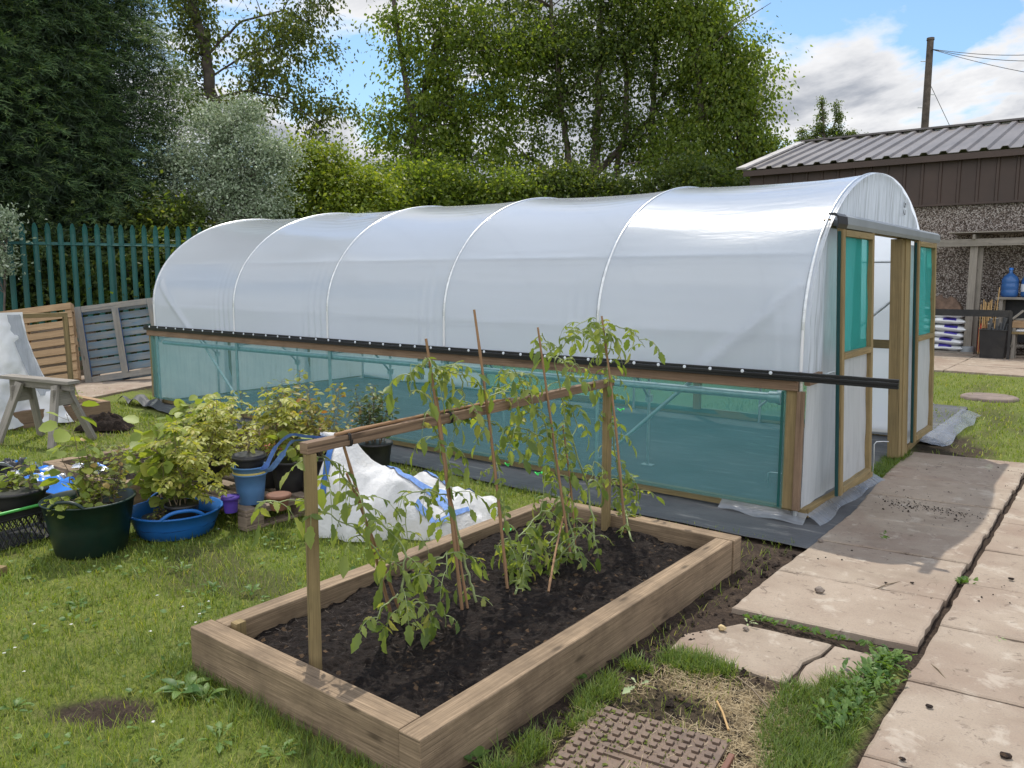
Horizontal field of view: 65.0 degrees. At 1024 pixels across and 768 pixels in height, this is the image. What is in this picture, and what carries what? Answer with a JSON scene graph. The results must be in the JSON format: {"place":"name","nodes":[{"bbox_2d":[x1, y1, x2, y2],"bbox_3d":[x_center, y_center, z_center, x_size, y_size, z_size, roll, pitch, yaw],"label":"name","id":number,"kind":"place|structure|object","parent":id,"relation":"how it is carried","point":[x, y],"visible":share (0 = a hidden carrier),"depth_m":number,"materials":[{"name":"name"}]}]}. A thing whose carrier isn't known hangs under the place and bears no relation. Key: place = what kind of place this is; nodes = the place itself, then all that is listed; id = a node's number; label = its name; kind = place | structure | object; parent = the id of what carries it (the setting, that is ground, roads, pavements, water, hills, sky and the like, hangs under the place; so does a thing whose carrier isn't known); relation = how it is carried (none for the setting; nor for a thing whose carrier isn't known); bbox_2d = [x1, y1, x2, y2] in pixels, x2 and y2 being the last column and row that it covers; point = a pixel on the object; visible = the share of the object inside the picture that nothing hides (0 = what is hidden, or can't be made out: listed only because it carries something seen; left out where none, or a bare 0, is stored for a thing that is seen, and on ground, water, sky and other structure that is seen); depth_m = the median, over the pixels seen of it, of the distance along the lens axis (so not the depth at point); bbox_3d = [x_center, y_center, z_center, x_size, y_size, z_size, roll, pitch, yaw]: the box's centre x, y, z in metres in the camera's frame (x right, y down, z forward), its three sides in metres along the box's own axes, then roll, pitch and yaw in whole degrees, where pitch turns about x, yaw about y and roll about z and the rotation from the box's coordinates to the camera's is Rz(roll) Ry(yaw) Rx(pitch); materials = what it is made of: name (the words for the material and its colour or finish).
{"place":"outdoors","nodes":[
{"label":"outdoors","id":0,"kind":"place"},
{"bbox_2d":[74,367,151,397],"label":"concrete path","id":1,"kind":"structure","parent":0,"point":[102,389],"depth_m":12.45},
{"bbox_2d":[257,368,308,442],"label":"sapling","id":2,"kind":"object","parent":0,"point":[286,394],"visible":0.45,"depth_m":6.42,"materials":[{"name":"green plant"}]},
{"bbox_2d":[0,333,1023,767],"bbox_3d":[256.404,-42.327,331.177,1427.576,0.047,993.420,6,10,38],"label":"ground","id":3,"kind":"structure","parent":0,"point":[276,587],"depth_m":3.91,"materials":[{"name":"plant"}]},
{"bbox_2d":[0,457,44,481],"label":"compost bag","id":4,"kind":"object","parent":3,"relation":"on","point":[7,462],"visible":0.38,"depth_m":6.43,"materials":[{"name":"plastic"}]},
{"bbox_2d":[0,201,46,310],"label":"silver shrub","id":5,"kind":"object","parent":3,"relation":"on","point":[4,261],"visible":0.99,"depth_m":14.17,"materials":[{"name":"green plant"}]},
{"bbox_2d":[0,492,52,551],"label":"crate","id":6,"kind":"object","parent":3,"relation":"on","point":[19,514],"visible":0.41,"depth_m":5.16,"materials":[{"name":"black plastic"}]},
{"bbox_2d":[0,481,48,511],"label":"planter","id":7,"kind":"object","parent":6,"relation":"on","point":[13,499],"visible":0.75,"depth_m":5.16,"materials":[{"name":"black plastic"}]},
{"bbox_2d":[0,458,38,491],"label":"sapling","id":8,"kind":"object","parent":7,"relation":"in","point":[11,476],"visible":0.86,"depth_m":5.30,"materials":[{"name":"green plant"}]},
{"bbox_2d":[0,303,81,379],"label":"pallet","id":9,"kind":"object","parent":3,"relation":"on","point":[68,308],"visible":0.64,"depth_m":12.66,"materials":[{"name":"brown wood"}]},
{"bbox_2d":[0,374,96,448],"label":"sawhorse","id":10,"kind":"object","parent":3,"relation":"on","point":[23,387],"visible":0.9,"depth_m":8.28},
{"bbox_2d":[8,395,110,430],"bbox_3d":[-6.295,0.395,9.277,1.380,0.210,2.660,6,10,38],"label":"raised bed","id":11,"kind":"object","parent":3,"relation":"on","point":[24,418],"visible":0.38,"depth_m":9.56,"materials":[{"name":"brown wood"}]},
{"bbox_3d":[-6.295,0.359,9.272,1.220,0.058,2.500,6,10,38],"label":"compost","id":12,"kind":"object","parent":11,"relation":"in","visible":0},
{"bbox_2d":[23,312,74,386],"bbox_3d":[-6.231,-0.076,8.502,0.100,1.251,3.025,6,10,38],"label":"trellis frame","id":13,"kind":"object","parent":12,"relation":"in","point":[66,331],"visible":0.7,"depth_m":9.60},
{"bbox_2d":[0,312,73,428],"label":"dust sheet","id":14,"kind":"object","parent":13,"relation":"hanging from","point":[17,355],"visible":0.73,"depth_m":9.11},
{"bbox_2d":[12,462,108,493],"bbox_3d":[-3.701,0.744,6.480,1.008,0.209,0.588,-1,8,-7],"label":"compost bag","id":15,"kind":"object","parent":3,"relation":"on","point":[58,487],"visible":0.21,"depth_m":6.34,"materials":[{"name":"blue plastic"}]},
{"bbox_2d":[31,323,99,379],"bbox_3d":[-7.389,-0.465,13.327,1.055,1.138,0.370,-2,8,-13],"label":"pallet","id":16,"kind":"object","parent":3,"relation":"on","point":[57,364],"visible":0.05,"depth_m":13.24,"materials":[{"name":"brown wood"}]},
{"bbox_2d":[38,479,135,559],"bbox_3d":[-2.649,0.848,5.049,0.544,0.387,0.544,6,10,38],"label":"garden tub","id":17,"kind":"object","parent":3,"relation":"on","point":[80,532],"visible":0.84,"depth_m":4.87,"materials":[{"name":"green plastic"}]},
{"bbox_2d":[38,400,105,507],"bbox_3d":[-2.738,0.451,5.032,0.411,0.700,0.374,6,10,38],"label":"sapling","id":18,"kind":"object","parent":17,"relation":"on","point":[59,436],"visible":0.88,"depth_m":5.00,"materials":[{"name":"green plant"}]},
{"bbox_2d":[41,481,102,518],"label":"sapling","id":19,"kind":"object","parent":17,"relation":"on","point":[87,502],"visible":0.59,"depth_m":4.91,"materials":[{"name":"green plant"}]},
{"bbox_2d":[67,438,132,506],"bbox_3d":[-2.583,0.578,5.059,0.374,0.446,0.366,-4,8,-25],"label":"sapling","id":20,"kind":"object","parent":17,"relation":"on","point":[115,472],"visible":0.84,"depth_m":5.05,"materials":[{"name":"green plant"}]},
{"bbox_2d":[0,201,192,344],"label":"hedge","id":21,"kind":"object","parent":3,"relation":"on","point":[94,286],"visible":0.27,"depth_m":16.53,"materials":[{"name":"green plant"}]},
{"bbox_2d":[73,411,135,431],"bbox_3d":[-4.579,0.408,9.041,0.590,0.197,0.260,-1,8,-7],"label":"pile","id":22,"kind":"object","parent":3,"relation":"on","point":[108,421],"visible":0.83,"depth_m":8.97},
{"bbox_2d":[0,221,210,363],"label":"palisade fence","id":23,"kind":"object","parent":3,"relation":"on","point":[110,244],"visible":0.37,"depth_m":15.34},
{"bbox_2d":[0,0,221,342],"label":"conifer","id":24,"kind":"object","parent":3,"relation":"on","point":[70,119],"visible":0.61,"depth_m":17.38,"materials":[{"name":"green plant"}]},
{"bbox_2d":[74,298,157,382],"bbox_3d":[-6.450,-0.709,13.254,1.348,1.406,0.518,-3,8,-20],"label":"pallet","id":25,"kind":"object","parent":3,"relation":"on","point":[120,341],"visible":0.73,"depth_m":13.23,"materials":[{"name":"blue paint"}]},
{"bbox_2d":[46,162,244,319],"bbox_3d":[-7.679,-2.717,17.855,4.513,4.081,3.830,0,8,3],"label":"bush","id":26,"kind":"object","parent":3,"relation":"on","point":[182,218],"visible":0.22,"depth_m":17.62,"materials":[{"name":"green plant"}]},
{"bbox_2d":[43,428,302,504],"bbox_3d":[-2.798,0.690,7.098,1.240,0.200,2.000,6,10,38],"label":"raised bed","id":27,"kind":"object","parent":3,"relation":"on","point":[58,464],"visible":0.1,"depth_m":6.61,"materials":[{"name":"brown wood"}]},
{"bbox_2d":[100,438,263,479],"bbox_3d":[-2.798,0.660,7.093,1.040,0.066,1.800,6,10,38],"label":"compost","id":28,"kind":"object","parent":27,"relation":"in","point":[126,476],"visible":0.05,"depth_m":6.85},
{"bbox_2d":[169,392,236,450],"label":"sapling","id":29,"kind":"object","parent":28,"relation":"on","point":[180,409],"visible":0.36,"depth_m":7.10,"materials":[{"name":"green plant"}]},
{"bbox_2d":[190,396,272,467],"bbox_3d":[-2.333,0.410,6.633,0.513,0.602,0.646,3,8,23],"label":"sapling","id":30,"kind":"object","parent":27,"relation":"in","point":[234,421],"visible":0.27,"depth_m":6.58,"materials":[{"name":"green plant"}]},
{"bbox_2d":[131,492,222,541],"bbox_3d":[-2.266,0.882,5.417,0.616,0.223,0.610,6,10,38],"label":"garden tub","id":31,"kind":"object","parent":3,"relation":"on","point":[202,521],"visible":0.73,"depth_m":5.21,"materials":[{"name":"blue plastic"}]},
{"bbox_2d":[122,415,197,511],"bbox_3d":[-2.395,0.535,5.493,0.477,0.693,0.535,-3,8,-24],"label":"sapling","id":32,"kind":"object","parent":31,"relation":"in","point":[155,459],"visible":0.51,"depth_m":5.42,"materials":[{"name":"green plant"}]},
{"bbox_2d":[164,499,198,519],"bbox_3d":[-2.184,0.885,5.327,0.216,0.200,0.216,6,10,38],"label":"plant pot","id":33,"kind":"object","parent":31,"relation":"in","point":[188,504],"visible":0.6,"depth_m":5.25,"materials":[{"name":"black plastic"}]},
{"bbox_2d":[147,457,203,505],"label":"sapling","id":34,"kind":"object","parent":33,"relation":"in","point":[167,469],"visible":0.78,"depth_m":5.20,"materials":[{"name":"green plant"}]},
{"bbox_2d":[137,420,237,503],"bbox_3d":[-2.115,0.532,5.293,0.559,0.552,0.524,1,8,4],"label":"sapling","id":35,"kind":"object","parent":33,"relation":"in","point":[190,460],"visible":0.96,"depth_m":5.25,"materials":[{"name":"green plant"}]},
{"bbox_2d":[154,671,211,698],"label":"weed","id":36,"kind":"object","parent":3,"relation":"on","point":[192,686],"visible":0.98,"depth_m":3.34,"materials":[{"name":"green plant"}]},
{"bbox_2d":[121,88,320,225],"bbox_3d":[-6.741,-3.869,18.840,4.410,6.088,4.385,6,10,38],"label":"silver tree","id":37,"kind":"object","parent":3,"relation":"on","point":[250,166],"visible":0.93,"depth_m":18.64,"materials":[{"name":"green plant"}]},
{"bbox_2d":[155,472,304,531],"bbox_3d":[-1.948,0.823,6.151,1.213,0.144,1.000,6,10,38],"label":"pallet","id":38,"kind":"object","parent":3,"relation":"on","point":[245,513],"visible":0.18,"depth_m":5.66,"materials":[{"name":"brown wood"}]},
{"bbox_2d":[188,453,225,487],"bbox_3d":[-2.294,0.651,6.055,0.276,0.220,0.276,6,10,38],"label":"plant pot","id":39,"kind":"object","parent":38,"relation":"on","point":[215,469],"visible":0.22,"depth_m":5.97,"materials":[{"name":"black plastic"}]},
{"bbox_2d":[179,394,239,461],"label":"sapling","id":40,"kind":"object","parent":39,"relation":"on","point":[213,424],"visible":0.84,"depth_m":5.94,"materials":[{"name":"green plant"}]},
{"bbox_2d":[232,472,267,505],"bbox_3d":[-1.815,0.716,5.584,0.236,0.215,0.236,6,10,38],"label":"bucket","id":41,"kind":"object","parent":38,"relation":"on","point":[250,490],"visible":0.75,"depth_m":5.50,"materials":[{"name":"blue plastic"}]},
{"bbox_2d":[224,390,279,451],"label":"sapling","id":42,"kind":"object","parent":38,"relation":"on","point":[240,409],"visible":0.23,"depth_m":6.62,"materials":[{"name":"green plant"}]},
{"bbox_2d":[264,453,274,487],"bbox_3d":[-1.794,0.652,6.045,0.276,0.220,0.276,6,10,38],"label":"plant pot","id":43,"kind":"object","parent":38,"relation":"on","point":[269,482],"visible":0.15,"depth_m":5.95,"materials":[{"name":"black plastic"}]},
{"bbox_2d":[206,429,262,481],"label":"sapling","id":44,"kind":"object","parent":43,"relation":"in","point":[229,453],"visible":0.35,"depth_m":5.95,"materials":[{"name":"green plant"}]},
{"bbox_2d":[230,388,304,456],"bbox_3d":[-1.755,0.308,5.948,0.494,0.532,0.513,6,10,38],"label":"sapling","id":45,"kind":"object","parent":43,"relation":"on","point":[280,417],"visible":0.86,"depth_m":5.90,"materials":[{"name":"green plant"}]},
{"bbox_2d":[270,455,303,492],"bbox_3d":[-1.638,0.665,5.914,0.276,0.230,0.276,6,10,38],"label":"plant pot","id":46,"kind":"object","parent":38,"relation":"on","point":[293,482],"visible":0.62,"depth_m":5.82,"materials":[{"name":"black plastic"}]},
{"bbox_2d":[267,431,315,463],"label":"sapling","id":47,"kind":"object","parent":46,"relation":"in","point":[292,454],"visible":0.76,"depth_m":5.81,"materials":[{"name":"green plant"}]},
{"bbox_2d":[130,0,401,225],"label":"deciduous tree","id":48,"kind":"object","parent":3,"relation":"on","point":[292,35],"visible":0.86,"depth_m":24.77,"materials":[{"name":"green plant"}]},
{"bbox_2d":[215,169,371,222],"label":"bush","id":49,"kind":"object","parent":3,"relation":"on","point":[297,214],"visible":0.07,"depth_m":19.78,"materials":[{"name":"green plant"}]},
{"bbox_2d":[4,469,582,767],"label":"clover","id":50,"kind":"object","parent":3,"relation":"on","point":[19,735],"visible":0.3,"depth_m":4.13,"materials":[{"name":"green plant"}]},
{"bbox_2d":[272,388,329,450],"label":"sapling","id":51,"kind":"object","parent":3,"relation":"on","point":[306,424],"visible":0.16,"depth_m":6.84,"materials":[{"name":"green plant"}]},
{"bbox_2d":[258,117,423,217],"bbox_3d":[-4.583,-4.042,21.200,4.657,5.846,4.234,-2,8,-14],"label":"lime shrub","id":52,"kind":"object","parent":3,"relation":"on","point":[364,193],"visible":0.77,"depth_m":20.50,"materials":[{"name":"green plant"}]},
{"bbox_2d":[358,438,392,466],"bbox_3d":[-1.206,0.640,7.057,0.326,0.270,0.326,6,10,38],"label":"plant pot","id":53,"kind":"object","parent":3,"relation":"on","point":[378,452],"visible":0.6,"depth_m":6.93,"materials":[{"name":"black plastic"}]},
{"bbox_2d":[347,383,399,442],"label":"sapling","id":54,"kind":"object","parent":53,"relation":"on","point":[370,414],"visible":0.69,"depth_m":6.91,"materials":[{"name":"green plant"}]},
{"bbox_2d":[260,432,497,541],"bbox_3d":[-0.883,0.629,5.674,1.596,0.648,1.057,0,8,-1],"label":"bulk bag","id":55,"kind":"object","parent":3,"relation":"on","point":[388,483],"visible":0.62,"depth_m":5.33,"materials":[{"name":"white"}]},
{"bbox_2d":[318,172,441,212],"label":"bush","id":56,"kind":"object","parent":3,"relation":"on","point":[400,206],"visible":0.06,"depth_m":22.11,"materials":[{"name":"green plant"}]},
{"bbox_2d":[362,138,505,209],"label":"bush","id":57,"kind":"object","parent":3,"relation":"on","point":[436,187],"visible":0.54,"depth_m":22.92,"materials":[{"name":"green plant"}]},
{"bbox_2d":[0,439,914,767],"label":"tuft grass","id":58,"kind":"structure","parent":3,"relation":"on","point":[798,749],"depth_m":3.20,"materials":[{"name":"plant"}]},
{"bbox_2d":[325,0,590,183],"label":"deciduous tree","id":59,"kind":"object","parent":3,"relation":"on","point":[436,107],"visible":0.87,"depth_m":26.57,"materials":[{"name":"green plant"}]},
{"bbox_2d":[191,497,740,767],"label":"raised bed","id":60,"kind":"object","parent":3,"relation":"on","point":[456,729],"visible":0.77,"depth_m":3.32,"materials":[{"name":"brown wood"}]},
{"bbox_2d":[253,514,697,716],"bbox_3d":[-0.026,1.070,4.152,1.190,0.086,2.464,6,10,38],"label":"compost","id":61,"kind":"object","parent":60,"relation":"in","point":[506,615],"visible":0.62,"depth_m":3.80,"materials":[{"name":"soil"}]},
{"bbox_2d":[251,454,482,653],"bbox_3d":[-0.581,0.818,3.436,1.013,1.146,0.376,-7,10,-41],"label":"tomato plant","id":62,"kind":"object","parent":61,"relation":"in","point":[419,584],"visible":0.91,"depth_m":3.41,"materials":[{"name":"green plant"}]},
{"bbox_2d":[383,357,493,606],"bbox_3d":[-0.325,0.562,3.771,0.395,1.398,0.677,6,10,38],"label":"tomato plant","id":63,"kind":"object","parent":61,"relation":"in","point":[444,372],"visible":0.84,"depth_m":3.74,"materials":[{"name":"green plant"}]},
{"bbox_2d":[425,338,463,609],"bbox_3d":[-0.311,0.442,3.749,0.185,1.317,0.022,-5,9,-31],"label":"bamboo cane","id":64,"kind":"object","parent":61,"relation":"in","point":[459,586],"visible":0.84,"depth_m":3.76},
{"bbox_2d":[300,378,613,669],"bbox_3d":[-0.087,0.615,4.148,0.088,1.048,2.447,6,9,36],"label":"trellis frame","id":65,"kind":"object","parent":61,"relation":"in","point":[309,449],"visible":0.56,"depth_m":3.26,"materials":[{"name":"wood"}]},
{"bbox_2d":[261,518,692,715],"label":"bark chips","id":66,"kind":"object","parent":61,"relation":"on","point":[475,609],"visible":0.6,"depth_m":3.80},
{"bbox_2d":[473,309,508,588],"bbox_3d":[-0.100,0.347,4.012,0.188,1.436,0.026,-3,8,-25],"label":"bamboo cane","id":67,"kind":"object","parent":61,"relation":"in","point":[495,473],"visible":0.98,"depth_m":4.01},
{"bbox_2d":[442,386,573,593],"bbox_3d":[0.010,0.610,4.248,0.419,1.203,0.957,6,10,38],"label":"tomato plant","id":68,"kind":"object","parent":61,"relation":"in","point":[532,531],"visible":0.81,"depth_m":4.20,"materials":[{"name":"green plant"}]},
{"bbox_2d":[502,545,545,590],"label":"tomato plant","id":69,"kind":"object","parent":61,"relation":"in","point":[522,582],"visible":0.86,"depth_m":4.24,"materials":[{"name":"green plant"}]},
{"bbox_2d":[488,368,596,571],"bbox_3d":[0.219,0.548,4.524,0.471,1.360,0.955,6,10,38],"label":"tomato plant","id":70,"kind":"object","parent":61,"relation":"in","point":[515,433],"visible":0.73,"depth_m":4.48,"materials":[{"name":"green plant"}]},
{"bbox_2d":[537,327,571,559],"bbox_3d":[0.239,0.345,4.457,0.213,1.322,0.018,-1,8,-11],"label":"bamboo cane","id":71,"kind":"object","parent":61,"relation":"in","point":[556,461],"visible":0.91,"depth_m":4.45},
{"bbox_2d":[542,524,601,578],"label":"tomato plant","id":72,"kind":"object","parent":61,"relation":"in","point":[566,539],"visible":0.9,"depth_m":4.40,"materials":[{"name":"green plant"}]},
{"bbox_2d":[529,319,615,545],"bbox_3d":[0.412,0.348,4.752,0.362,1.434,0.864,6,10,38],"label":"tomato plant","id":73,"kind":"object","parent":61,"relation":"in","point":[567,383],"visible":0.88,"depth_m":4.64,"materials":[{"name":"green plant"}]},
{"bbox_2d":[601,316,625,532],"bbox_3d":[0.629,0.259,4.975,0.181,1.356,0.020,2,8,15],"label":"bamboo cane","id":74,"kind":"object","parent":61,"relation":"in","point":[618,457],"visible":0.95,"depth_m":4.98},
{"bbox_2d":[559,317,665,540],"bbox_3d":[0.663,0.354,5.032,0.496,1.553,1.080,6,10,38],"label":"tomato plant","id":75,"kind":"object","parent":60,"relation":"in","point":[627,494],"visible":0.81,"depth_m":5.05,"materials":[{"name":"green plant"}]},
{"bbox_2d":[421,156,567,205],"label":"bush","id":76,"kind":"object","parent":3,"relation":"on","point":[505,187],"visible":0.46,"depth_m":23.23,"materials":[{"name":"green plant"}]},
{"bbox_2d":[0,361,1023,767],"bbox_3d":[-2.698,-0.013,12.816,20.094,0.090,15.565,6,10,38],"label":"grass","id":77,"kind":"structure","parent":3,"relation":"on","point":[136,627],"depth_m":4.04,"materials":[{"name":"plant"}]},
{"bbox_2d":[119,376,966,548],"bbox_3d":[0.254,0.238,10.634,9.600,0.118,6.924,6,10,38],"label":"ground sheet","id":78,"kind":"object","parent":3,"relation":"on","point":[692,451],"visible":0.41,"depth_m":7.84,"materials":[{"name":"plastic"}]},
{"bbox_2d":[143,172,980,525],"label":"polytunnel","id":79,"kind":"structure","parent":78,"relation":"on","point":[825,290],"depth_m":7.05,"materials":[{"name":"plastic"}]},
{"bbox_2d":[834,228,874,495],"bbox_3d":[2.556,-0.180,5.997,0.132,1.895,0.847,6,10,38],"label":"door","id":80,"kind":"structure","parent":79,"relation":"in","point":[855,249],"depth_m":6.01,"materials":[{"name":"plastic"}]},
{"bbox_2d":[910,240,936,442],"bbox_3d":[4.015,-0.426,7.848,0.132,1.895,0.827,6,10,38],"label":"door","id":81,"kind":"structure","parent":79,"relation":"in","point":[925,253],"depth_m":7.87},
{"bbox_2d":[497,150,643,198],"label":"bush","id":82,"kind":"object","parent":3,"relation":"on","point":[562,180],"visible":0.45,"depth_m":23.90,"materials":[{"name":"green plant"}]},
{"bbox_2d":[455,0,747,187],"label":"deciduous tree","id":83,"kind":"object","parent":3,"relation":"on","point":[610,44],"visible":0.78,"depth_m":27.43,"materials":[{"name":"green plant"}]},
{"bbox_2d":[563,155,687,197],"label":"bush","id":84,"kind":"object","parent":3,"relation":"on","point":[620,187],"visible":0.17,"depth_m":24.08,"materials":[{"name":"green plant"}]},
{"bbox_2d":[544,705,734,767],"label":"manhole cover","id":85,"kind":"object","parent":3,"relation":"on","point":[693,752],"visible":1,"depth_m":2.91,"materials":[{"name":"metal"}]},
{"bbox_2d":[543,704,730,767],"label":"drain dirt","id":86,"kind":"structure","parent":85,"relation":"on","point":[606,735],"depth_m":2.95,"materials":[{"name":"soil"}]},
{"bbox_2d":[496,550,827,767],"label":"earth clods","id":87,"kind":"object","parent":3,"relation":"on","point":[670,703],"visible":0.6,"depth_m":3.31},
{"bbox_2d":[625,126,754,194],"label":"bush","id":88,"kind":"object","parent":3,"relation":"on","point":[700,176],"visible":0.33,"depth_m":23.85,"materials":[{"name":"green plant"}]},
{"bbox_2d":[548,661,835,767],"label":"straw","id":89,"kind":"object","parent":3,"relation":"on","point":[737,730],"visible":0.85,"depth_m":3.16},
{"bbox_2d":[608,0,837,188],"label":"birch tree","id":90,"kind":"object","parent":3,"relation":"on","point":[741,97],"visible":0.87,"depth_m":26.00,"materials":[{"name":"green plant"}]},
{"bbox_2d":[795,95,868,141],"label":"spire tree","id":91,"kind":"object","parent":3,"relation":"on","point":[820,127],"visible":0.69,"depth_m":43.91,"materials":[{"name":"green plant"}]},
{"bbox_2d":[918,37,1023,131],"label":"utility pole","id":92,"kind":"object","parent":3,"relation":"on","point":[927,94],"visible":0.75,"depth_m":34.08,"materials":[{"name":"brown wood"}]},
{"bbox_2d":[934,352,1023,376],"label":"yard","id":93,"kind":"structure","parent":3,"relation":"on","point":[975,364],"depth_m":15.49,"materials":[{"name":"concrete"}]},
{"bbox_2d":[736,117,1023,352],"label":"shed","id":94,"kind":"structure","parent":93,"relation":"on","point":[966,177],"depth_m":18.59,"materials":[{"name":"metal"}]},
{"bbox_2d":[922,230,1023,353],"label":"lean to","id":95,"kind":"object","parent":93,"relation":"on","point":[973,291],"visible":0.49,"depth_m":17.63,"materials":[{"name":"grey wood"}]},
{"bbox_2d":[935,309,1012,358],"bbox_3d":[9.309,-1.077,17.099,2.225,1.025,0.070,6,10,38],"label":"barrier strap","id":96,"kind":"object","parent":93,"relation":"on","point":[978,313],"visible":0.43,"depth_m":16.66,"materials":[{"name":"black plastic"}]},
{"bbox_2d":[979,328,1007,358],"bbox_3d":[10.083,-0.838,16.841,0.520,0.620,0.520,6,10,38],"label":"storage bin","id":97,"kind":"object","parent":93,"relation":"on","point":[992,343],"visible":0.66,"depth_m":16.66,"materials":[{"name":"black plastic"}]},
{"bbox_2d":[995,297,1023,347],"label":"workbench","id":98,"kind":"object","parent":93,"relation":"on","point":[1015,305],"visible":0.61,"depth_m":17.58,"materials":[{"name":"grey wood"}]},
{"bbox_2d":[1000,268,1018,296],"bbox_3d":[10.759,-2.195,17.369,0.330,0.630,0.330,6,10,38],"label":"water bottle","id":99,"kind":"object","parent":98,"relation":"on","point":[1010,284],"visible":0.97,"depth_m":17.26,"materials":[{"name":"blue"}]},
{"bbox_2d":[960,392,1018,402],"bbox_3d":[6.755,0.198,11.383,0.720,0.065,0.720,6,10,38],"label":"stepping stone","id":100,"kind":"object","parent":3,"relation":"on","point":[990,397],"visible":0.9,"depth_m":11.24,"materials":[{"name":"stone"}]},
{"bbox_2d":[105,0,1023,225],"label":"sky","id":101,"kind":"structure","parent":0,"point":[867,55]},
{"bbox_2d":[672,452,1023,767],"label":"path","id":102,"kind":"structure","parent":0,"point":[973,717],"depth_m":4.11,"materials":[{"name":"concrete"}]},
{"bbox_2d":[743,530,977,733],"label":"ground weeds","id":103,"kind":"object","parent":102,"relation":"on","point":[884,656],"visible":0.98,"depth_m":3.40,"materials":[{"name":"green plant"}]},
{"bbox_3d":[-1.421,0.632,6.197,0.276,0.220,0.276,6,10,38],"label":"plant pot","id":104,"kind":"object","parent":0,"visible":0},
{"bbox_2d":[293,382,360,452],"bbox_3d":[-1.413,0.261,6.174,0.513,0.567,0.315,-2,8,-17],"label":"sapling","id":105,"kind":"object","parent":104,"relation":"in","point":[312,411],"visible":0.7,"depth_m":6.14,"materials":[{"name":"green plant"}]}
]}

